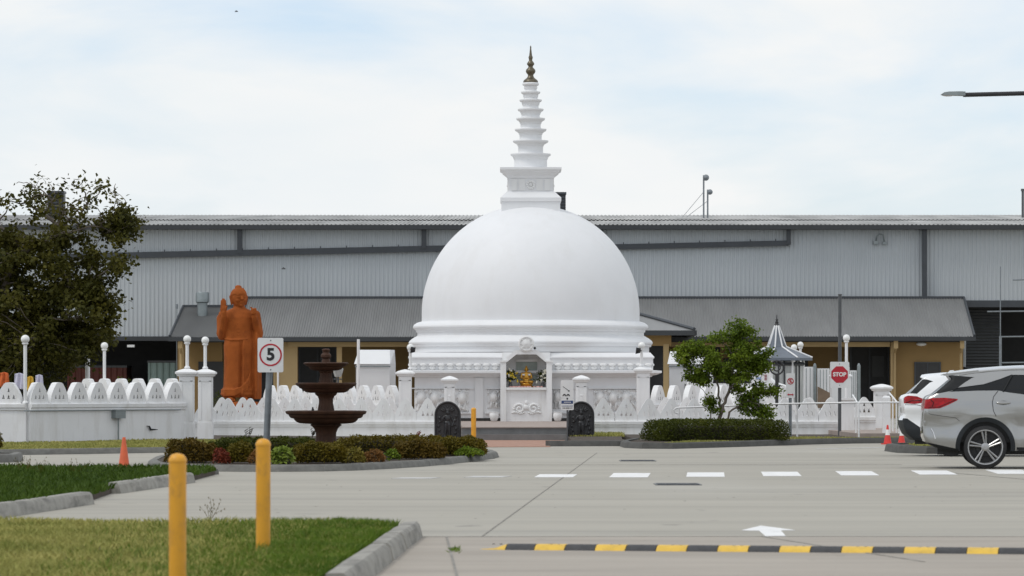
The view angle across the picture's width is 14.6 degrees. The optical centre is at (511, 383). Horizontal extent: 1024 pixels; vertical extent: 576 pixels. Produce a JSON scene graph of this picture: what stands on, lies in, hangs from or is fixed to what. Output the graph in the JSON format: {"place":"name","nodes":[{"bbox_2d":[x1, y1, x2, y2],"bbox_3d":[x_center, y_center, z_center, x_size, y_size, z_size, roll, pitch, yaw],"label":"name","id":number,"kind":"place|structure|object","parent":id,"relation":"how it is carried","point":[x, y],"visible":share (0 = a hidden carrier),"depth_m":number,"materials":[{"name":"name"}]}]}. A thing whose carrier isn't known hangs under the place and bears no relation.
{"place":"outdoors","nodes":[
{"label":"outdoors","id":0,"kind":"place"},
{"bbox_2d":[67,365,131,390],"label":"shipping container","id":1,"kind":"object","parent":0,"point":[113,372],"visible":0.24,"depth_m":180.02,"materials":[{"name":"metal"}]},
{"bbox_2d":[0,462,215,501],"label":"lush grass","id":2,"kind":"structure","parent":0,"point":[24,482],"depth_m":55.94,"materials":[{"name":"green plant"}]},
{"bbox_2d":[82,378,178,391],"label":"boundary wall","id":3,"kind":"structure","parent":0,"point":[105,382],"depth_m":102.31,"materials":[{"name":"white paint"}]},
{"bbox_2d":[101,342,107,377],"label":"globe lamp","id":4,"kind":"object","parent":3,"relation":"on","point":[104,346],"visible":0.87,"depth_m":102.96,"materials":[{"name":"white metal"}]},
{"bbox_2d":[0,515,391,575],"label":"dry grass","id":5,"kind":"structure","parent":0,"point":[22,540],"depth_m":32.59,"materials":[{"name":"green plant"}]},
{"bbox_2d":[26,517,395,575],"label":"lawn","id":6,"kind":"structure","parent":0,"point":[123,549],"depth_m":32.24,"materials":[{"name":"plant"}]},
{"bbox_2d":[168,453,186,575],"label":"bollard","id":7,"kind":"object","parent":6,"relation":"on","point":[177,513],"visible":1,"depth_m":26.25,"materials":[{"name":"yellow metal"}]},
{"bbox_2d":[255,438,270,547],"bbox_3d":[-1.978,0.941,31.800,0.124,1.018,0.124,0,0,0],"label":"bollard","id":8,"kind":"object","parent":6,"relation":"on","point":[262,445],"visible":0.94,"depth_m":31.75,"materials":[{"name":"yellow metal"}]},
{"bbox_2d":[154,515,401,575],"bbox_3d":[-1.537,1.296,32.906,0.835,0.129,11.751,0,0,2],"label":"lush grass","id":9,"kind":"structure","parent":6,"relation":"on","point":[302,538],"depth_m":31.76,"materials":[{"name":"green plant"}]},
{"bbox_2d":[195,435,406,439],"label":"verge","id":10,"kind":"structure","parent":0,"point":[220,436],"depth_m":103.62,"materials":[{"name":"soil"}]},
{"bbox_2d":[0,382,26,441],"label":"boundary wall","id":11,"kind":"structure","parent":10,"relation":"on","point":[13,420],"depth_m":92.67,"materials":[{"name":"white paint"}]},
{"bbox_2d":[21,335,28,402],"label":"globe lamp","id":12,"kind":"object","parent":11,"relation":"on","point":[25,339],"visible":1,"depth_m":92.66,"materials":[{"name":"white metal"}]},
{"bbox_2d":[26,382,186,441],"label":"boundary wall","id":13,"kind":"structure","parent":10,"relation":"on","point":[42,426],"depth_m":94.56,"materials":[{"name":"white paint"}]},
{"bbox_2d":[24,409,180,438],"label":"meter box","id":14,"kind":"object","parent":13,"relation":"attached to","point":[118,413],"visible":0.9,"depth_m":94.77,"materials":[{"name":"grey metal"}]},
{"bbox_2d":[0,438,359,448],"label":"verge grass","id":15,"kind":"structure","parent":10,"relation":"on","point":[138,442],"depth_m":88.50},
{"bbox_2d":[175,368,198,438],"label":"gate pillar","id":16,"kind":"structure","parent":10,"relation":"on","point":[186,380],"depth_m":96.81,"materials":[{"name":"white paint"}]},
{"bbox_2d":[183,335,190,367],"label":"globe lamp","id":17,"kind":"object","parent":16,"relation":"on","point":[187,339],"visible":1,"depth_m":96.96,"materials":[{"name":"white metal"}]},
{"bbox_2d":[197,369,216,438],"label":"gate pillar","id":18,"kind":"structure","parent":10,"relation":"on","point":[205,426],"depth_m":99.31,"materials":[{"name":"white paint"}]},
{"bbox_2d":[195,398,435,436],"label":"boundary wall","id":19,"kind":"structure","parent":0,"point":[285,424],"depth_m":106.90,"materials":[{"name":"white paint"}]},
{"bbox_2d":[441,376,458,402],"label":"gate pillar","id":20,"kind":"structure","parent":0,"point":[449,382],"depth_m":109.14,"materials":[{"name":"white paint"}]},
{"bbox_2d":[0,215,1023,403],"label":"warehouse","id":21,"kind":"structure","parent":0,"point":[182,259],"depth_m":176.00,"materials":[{"name":"metal"}]},
{"bbox_2d":[46,191,65,217],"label":"roof ventilator","id":22,"kind":"object","parent":21,"relation":"on","point":[62,198],"visible":0.38,"depth_m":186.10,"materials":[{"name":"grey metal"}]},
{"bbox_2d":[0,418,1023,535],"bbox_3d":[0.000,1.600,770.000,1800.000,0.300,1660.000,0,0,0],"label":"road","id":23,"kind":"structure","parent":0,"point":[820,496],"depth_m":52.02,"materials":[{"name":"concrete"}]},
{"bbox_2d":[0,452,23,462],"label":"kerb","id":24,"kind":"structure","parent":23,"relation":"on","point":[5,457],"depth_m":74.09,"materials":[{"name":"concrete"}]},
{"bbox_2d":[0,492,93,517],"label":"kerb","id":25,"kind":"structure","parent":23,"relation":"on","point":[41,504],"depth_m":45.56,"materials":[{"name":"concrete"}]},
{"bbox_2d":[0,164,148,398],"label":"shady tree","id":26,"kind":"object","parent":23,"relation":"on","point":[42,325],"visible":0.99,"depth_m":105.35,"materials":[{"name":"green plant"}]},
{"bbox_2d":[0,447,168,454],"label":"kerb","id":27,"kind":"structure","parent":23,"relation":"on","point":[51,451],"depth_m":82.78,"materials":[{"name":"concrete"}]},
{"bbox_2d":[119,437,128,465],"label":"traffic cone","id":28,"kind":"object","parent":23,"relation":"on","point":[123,459],"visible":0.64,"depth_m":65.86,"materials":[{"name":"orange plastic"}]},
{"bbox_2d":[108,472,194,493],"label":"kerb","id":29,"kind":"structure","parent":23,"relation":"on","point":[140,484],"depth_m":54.76,"materials":[{"name":"concrete"}]},
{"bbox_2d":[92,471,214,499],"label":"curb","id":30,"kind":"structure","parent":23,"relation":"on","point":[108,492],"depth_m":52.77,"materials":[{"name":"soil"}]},
{"bbox_2d":[147,361,177,386],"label":"shipping container","id":31,"kind":"object","parent":23,"relation":"on","point":[163,371],"visible":0.27,"depth_m":178.01,"materials":[{"name":"metal"}]},
{"bbox_2d":[147,448,498,471],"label":"kerb","id":32,"kind":"structure","parent":23,"relation":"on","point":[492,454],"depth_m":67.51,"materials":[{"name":"concrete"}]},
{"bbox_2d":[158,451,488,464],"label":"island bed","id":33,"kind":"object","parent":23,"relation":"on","point":[294,463],"visible":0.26,"depth_m":68.79,"materials":[{"name":"soil"}]},
{"bbox_2d":[163,437,217,462],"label":"shrub","id":34,"kind":"object","parent":33,"relation":"on","point":[192,449],"visible":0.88,"depth_m":68.41,"materials":[{"name":"brown plant"}]},
{"bbox_2d":[212,447,231,463],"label":"shrub","id":35,"kind":"object","parent":33,"relation":"on","point":[220,455],"visible":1,"depth_m":67.35,"materials":[{"name":"red plant"}]},
{"bbox_2d":[226,440,253,462],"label":"shrub","id":36,"kind":"object","parent":33,"relation":"on","point":[241,450],"visible":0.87,"depth_m":67.98,"materials":[{"name":"green plant"}]},
{"bbox_2d":[208,435,315,453],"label":"hedge","id":37,"kind":"object","parent":33,"relation":"on","point":[280,440],"visible":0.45,"depth_m":75.90,"materials":[{"name":"green plant"}]},
{"bbox_2d":[258,338,282,440],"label":"speed sign","id":38,"kind":"object","parent":33,"relation":"on","point":[270,356],"visible":1,"depth_m":74.99,"materials":[{"name":"metal"}]},
{"bbox_2d":[270,444,295,463],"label":"shrub","id":39,"kind":"object","parent":33,"relation":"on","point":[283,454],"visible":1,"depth_m":67.26,"materials":[{"name":"green plant"}]},
{"bbox_2d":[292,440,348,463],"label":"shrub","id":40,"kind":"object","parent":33,"relation":"on","point":[316,451],"visible":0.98,"depth_m":67.85,"materials":[{"name":"green plant"}]},
{"bbox_2d":[285,349,366,442],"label":"fountain","id":41,"kind":"object","parent":33,"relation":"on","point":[325,420],"visible":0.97,"depth_m":74.22,"materials":[{"name":"brown stone"}]},
{"bbox_2d":[344,446,366,462],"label":"shrub","id":42,"kind":"object","parent":33,"relation":"on","point":[355,454],"visible":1,"depth_m":67.65,"materials":[{"name":"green plant"}]},
{"bbox_2d":[363,448,385,462],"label":"shrub","id":43,"kind":"object","parent":33,"relation":"on","point":[375,455],"visible":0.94,"depth_m":68.25,"materials":[{"name":"orange plant"}]},
{"bbox_2d":[384,448,400,460],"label":"shrub","id":44,"kind":"object","parent":33,"relation":"on","point":[394,454],"visible":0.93,"depth_m":70.22,"materials":[{"name":"green plant"}]},
{"bbox_2d":[337,433,455,452],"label":"hedge","id":45,"kind":"object","parent":33,"relation":"on","point":[384,444],"visible":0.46,"depth_m":76.87,"materials":[{"name":"green plant"}]},
{"bbox_2d":[387,438,448,458],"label":"shrub","id":46,"kind":"object","parent":33,"relation":"on","point":[418,448],"visible":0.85,"depth_m":71.60,"materials":[{"name":"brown plant"}]},
{"bbox_2d":[430,434,487,454],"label":"shrub","id":47,"kind":"object","parent":33,"relation":"on","point":[451,444],"visible":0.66,"depth_m":75.21,"materials":[{"name":"green plant"}]},
{"bbox_2d":[453,445,484,457],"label":"shrub","id":48,"kind":"object","parent":33,"relation":"on","point":[464,450],"visible":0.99,"depth_m":74.43,"materials":[{"name":"green plant"}]},
{"bbox_2d":[357,339,359,391],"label":"white post","id":49,"kind":"object","parent":23,"relation":"on","point":[358,362],"visible":0.65,"depth_m":124.97,"materials":[{"name":"metal"}]},
{"bbox_2d":[434,401,460,437],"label":"guardstone","id":50,"kind":"object","parent":23,"relation":"on","point":[447,417],"visible":0.94,"depth_m":103.19,"materials":[{"name":"black stone"}]},
{"bbox_2d":[461,421,565,426],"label":"terrace","id":51,"kind":"structure","parent":23,"relation":"on","point":[516,423],"depth_m":113.42,"materials":[{"name":"beige concrete"}]},
{"bbox_2d":[216,285,262,411],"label":"standing statue","id":52,"kind":"object","parent":51,"relation":"on","point":[239,329],"visible":0.82,"depth_m":121.69,"materials":[{"name":"stone"}]},
{"bbox_2d":[214,397,397,415],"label":"boundary wall","id":53,"kind":"structure","parent":51,"relation":"on","point":[286,402],"depth_m":109.52,"materials":[{"name":"white paint"}]},
{"bbox_2d":[263,385,398,413],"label":"boundary wall","id":54,"kind":"structure","parent":51,"relation":"on","point":[377,394],"depth_m":114.37,"materials":[{"name":"white paint"}]},
{"bbox_2d":[354,350,395,391],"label":"booth","id":55,"kind":"object","parent":51,"relation":"on","point":[377,367],"visible":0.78,"depth_m":128.00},
{"bbox_2d":[395,369,414,415],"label":"gate pillar","id":56,"kind":"structure","parent":51,"relation":"on","point":[405,382],"depth_m":111.81,"materials":[{"name":"white paint"}]},
{"bbox_2d":[499,336,552,420],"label":"shrine niche","id":57,"kind":"object","parent":51,"relation":"on","point":[526,403],"visible":1,"depth_m":119.90,"materials":[{"name":"white paint"}]},
{"bbox_2d":[519,366,532,386],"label":"golden statue","id":58,"kind":"object","parent":57,"relation":"on","point":[526,381],"visible":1,"depth_m":120.22,"materials":[{"name":"metal"}]},
{"bbox_2d":[408,46,661,420],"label":"stupa","id":59,"kind":"object","parent":51,"relation":"on","point":[538,265],"visible":0.88,"depth_m":121.65,"materials":[{"name":"paint"}]},
{"bbox_2d":[633,366,652,420],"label":"gate pillar","id":60,"kind":"structure","parent":51,"relation":"on","point":[643,383],"depth_m":111.82,"materials":[{"name":"white paint"}]},
{"bbox_2d":[668,351,705,402],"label":"booth","id":61,"kind":"object","parent":51,"relation":"on","point":[675,375],"visible":0.28,"depth_m":128.00,"materials":[{"name":"white paint"}]},
{"bbox_2d":[650,385,786,415],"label":"boundary wall","id":62,"kind":"structure","parent":51,"relation":"on","point":[657,396],"depth_m":114.38,"materials":[{"name":"white paint"}]},
{"bbox_2d":[684,370,785,401],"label":"parked van","id":63,"kind":"object","parent":51,"relation":"on","point":[698,388],"visible":0.08,"depth_m":121.00,"materials":[{"name":"white paint"}]},
{"bbox_2d":[657,397,837,418],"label":"boundary wall","id":64,"kind":"structure","parent":51,"relation":"on","point":[686,400],"depth_m":109.52,"materials":[{"name":"white paint"}]},
{"bbox_2d":[770,360,783,407],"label":"lamp stand","id":65,"kind":"object","parent":51,"relation":"on","point":[776,380],"visible":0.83,"depth_m":117.98,"materials":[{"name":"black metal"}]},
{"bbox_2d":[754,315,811,408],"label":"gazebo","id":66,"kind":"object","parent":51,"relation":"on","point":[788,357],"visible":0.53,"depth_m":124.56,"materials":[{"name":"white metal"}]},
{"bbox_2d":[561,380,573,440],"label":"notice sign","id":67,"kind":"object","parent":23,"relation":"on","point":[567,401],"visible":0.98,"depth_m":98.49,"materials":[{"name":"metal"}]},
{"bbox_2d":[168,296,975,417],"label":"annexe building","id":68,"kind":"structure","parent":23,"relation":"on","point":[901,365],"depth_m":171.43,"materials":[{"name":"beige paint"}]},
{"bbox_2d":[196,292,208,316],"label":"roof flue","id":69,"kind":"object","parent":68,"relation":"on","point":[202,299],"visible":1,"depth_m":171.79,"materials":[{"name":"silver metal"}]},
{"bbox_2d":[546,440,621,445],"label":"kerb","id":70,"kind":"structure","parent":23,"relation":"on","point":[589,443],"depth_m":93.12,"materials":[{"name":"grey concrete"}]},
{"bbox_2d":[568,436,621,440],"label":"verge","id":71,"kind":"structure","parent":23,"relation":"on","point":[577,438],"depth_m":99.08,"materials":[{"name":"concrete"}]},
{"bbox_2d":[568,401,593,435],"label":"guardstone","id":72,"kind":"object","parent":71,"relation":"on","point":[581,418],"visible":0.98,"depth_m":103.19,"materials":[{"name":"black stone"}]},
{"bbox_2d":[391,447,884,478],"bbox_3d":[3.548,1.446,76.416,1.442,0.005,32.268,0,0,17],"label":"faded road marking","id":73,"kind":"object","parent":23,"relation":"on","point":[509,476],"visible":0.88,"depth_m":62.44,"materials":[{"name":"paint"}]},
{"bbox_2d":[639,312,696,397],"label":"porch","id":74,"kind":"object","parent":23,"relation":"on","point":[659,332],"visible":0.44,"depth_m":160.60,"materials":[{"name":"beige paint"}]},
{"bbox_2d":[594,398,837,433],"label":"boundary wall","id":75,"kind":"structure","parent":23,"relation":"on","point":[817,423],"depth_m":106.92,"materials":[{"name":"white paint"}]},
{"bbox_2d":[423,453,1023,575],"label":"concrete joint","id":76,"kind":"object","parent":23,"relation":"on","point":[453,562],"visible":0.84,"depth_m":37.84,"materials":[{"name":"grey concrete"}]},
{"bbox_2d":[622,434,853,442],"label":"island bed","id":77,"kind":"object","parent":23,"relation":"on","point":[628,436],"visible":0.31,"depth_m":102.10,"materials":[{"name":"soil"}]},
{"bbox_2d":[638,417,791,440],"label":"clipped hedge","id":78,"kind":"object","parent":77,"relation":"on","point":[690,429],"visible":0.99,"depth_m":93.89,"materials":[{"name":"green plant"}]},
{"bbox_2d":[669,315,785,422],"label":"tree","id":79,"kind":"object","parent":77,"relation":"on","point":[746,361],"visible":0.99,"depth_m":99.88,"materials":[{"name":"green plant"}]},
{"bbox_2d":[673,402,899,436],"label":"handrail","id":80,"kind":"object","parent":77,"relation":"on","point":[678,408],"visible":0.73,"depth_m":101.12,"materials":[{"name":"white metal"}]},
{"bbox_2d":[786,373,794,436],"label":"no stopping sign","id":81,"kind":"object","parent":77,"relation":"on","point":[790,386],"visible":1,"depth_m":101.99,"materials":[{"name":"metal"}]},
{"bbox_2d":[830,294,848,435],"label":"stop sign","id":82,"kind":"object","parent":77,"relation":"on","point":[839,374],"visible":1,"depth_m":103.99,"materials":[{"name":"metal"}]},
{"bbox_2d":[882,396,890,432],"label":"white post","id":83,"kind":"object","parent":77,"relation":"on","point":[886,414],"visible":0.82,"depth_m":100.70,"materials":[{"name":"metal"}]},
{"bbox_2d":[620,437,914,448],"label":"kerb","id":84,"kind":"structure","parent":23,"relation":"on","point":[627,443],"depth_m":92.84,"materials":[{"name":"grey concrete"}]},
{"bbox_2d":[535,470,1023,535],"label":"road marking","id":85,"kind":"object","parent":23,"relation":"on","point":[768,531],"visible":1,"depth_m":63.82,"materials":[{"name":"paint"}]},
{"bbox_2d":[818,387,829,407],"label":"brown board","id":86,"kind":"object","parent":23,"relation":"on","point":[823,395],"visible":0.43,"depth_m":129.00,"materials":[{"name":"brown wood"}]},
{"bbox_2d":[805,363,859,409],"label":"panel fence","id":87,"kind":"object","parent":23,"relation":"on","point":[823,379],"visible":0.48,"depth_m":130.00,"materials":[{"name":"white metal"}]},
{"bbox_2d":[829,374,851,413],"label":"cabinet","id":88,"kind":"object","parent":23,"relation":"on","point":[834,393],"visible":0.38,"depth_m":126.00,"materials":[{"name":"white metal"}]},
{"bbox_2d":[841,398,853,429],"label":"gate pier","id":89,"kind":"structure","parent":23,"relation":"on","point":[847,416],"depth_m":106.50,"materials":[{"name":"white paint"}]},
{"bbox_2d":[828,428,905,437],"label":"ramp path","id":90,"kind":"structure","parent":23,"relation":"on","point":[868,433],"depth_m":101.44,"materials":[{"name":"beige concrete"}]},
{"bbox_2d":[843,334,849,397],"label":"globe lamp","id":91,"kind":"object","parent":90,"relation":"on","point":[846,338],"visible":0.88,"depth_m":111.96,"materials":[{"name":"white metal"}]},
{"bbox_2d":[854,397,875,429],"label":"boundary wall","id":92,"kind":"structure","parent":90,"relation":"on","point":[867,420],"depth_m":107.52,"materials":[{"name":"white paint"}]},
{"bbox_2d":[870,384,892,427],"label":"gate pillar","id":93,"kind":"structure","parent":90,"relation":"on","point":[880,391],"depth_m":111.78,"materials":[{"name":"white paint"}]},
{"bbox_2d":[884,443,935,453],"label":"kerb","id":94,"kind":"structure","parent":23,"relation":"on","point":[895,447],"depth_m":83.77,"materials":[{"name":"grey concrete"}]},
{"bbox_2d":[898,370,958,455],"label":"white suv","id":95,"kind":"object","parent":23,"relation":"on","point":[909,417],"visible":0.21,"depth_m":80.17,"materials":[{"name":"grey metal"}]},
{"bbox_2d":[920,365,1023,468],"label":"silver suv","id":96,"kind":"object","parent":23,"relation":"on","point":[974,416],"visible":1,"depth_m":68.30,"materials":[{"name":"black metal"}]},
{"bbox_2d":[941,91,1023,96],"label":"street lamp","id":97,"kind":"object","parent":23,"relation":"on","point":[979,94],"visible":1,"depth_m":74.96,"materials":[{"name":"black metal"}]},
{"bbox_2d":[987,266,1023,365],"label":"aerial mast","id":98,"kind":"object","parent":23,"relation":"on","point":[1000,349],"visible":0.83,"depth_m":149.97,"materials":[{"name":"metal"}]},
{"bbox_2d":[0,0,1023,214],"label":"sky","id":99,"kind":"structure","parent":0,"point":[187,107],"materials":[{"name":"white"}]},
{"bbox_2d":[484,440,564,446],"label":"brick paving","id":100,"kind":"structure","parent":0,"point":[516,443],"depth_m":96.67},
{"bbox_2d":[471,408,475,436],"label":"bollard","id":101,"kind":"object","parent":100,"relation":"on","point":[473,421],"visible":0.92,"depth_m":92.95,"materials":[{"name":"yellow metal"}]},
{"bbox_2d":[461,425,565,440],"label":"stone steps","id":102,"kind":"structure","parent":100,"relation":"on","point":[520,432],"depth_m":102.90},
{"bbox_2d":[572,375,589,401],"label":"gate pillar","id":103,"kind":"structure","parent":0,"point":[580,381],"depth_m":109.14,"materials":[{"name":"white paint"}]},
{"bbox_2d":[573,431,624,436],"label":"verge grass","id":104,"kind":"structure","parent":0,"point":[610,433],"depth_m":103.40,"materials":[{"name":"green plant"}]},
{"bbox_2d":[375,537,1023,575],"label":"driveway apron","id":105,"kind":"object","parent":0,"point":[426,556],"depth_m":32.96,"materials":[{"name":"concrete"}]},
{"bbox_2d":[326,543,392,575],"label":"kerb","id":106,"kind":"structure","parent":105,"relation":"on","point":[372,559],"depth_m":30.04,"materials":[{"name":"concrete"}]},
{"bbox_2d":[372,533,405,560],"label":"kerb","id":107,"kind":"structure","parent":105,"relation":"on","point":[395,542],"depth_m":33.64,"materials":[{"name":"concrete"}]},
{"bbox_2d":[387,521,422,548],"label":"kerb","id":108,"kind":"structure","parent":105,"relation":"on","point":[410,533],"depth_m":36.21,"materials":[{"name":"concrete"}]},
{"bbox_2d":[487,544,1023,553],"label":"speed hump","id":109,"kind":"object","parent":105,"relation":"on","point":[805,549],"visible":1,"depth_m":34.44,"materials":[{"name":"yellow rubber"}]},
{"bbox_2d":[657,436,897,442],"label":"verge grass","id":110,"kind":"structure","parent":0,"point":[795,437],"depth_m":97.18,"materials":[{"name":"green plant"}]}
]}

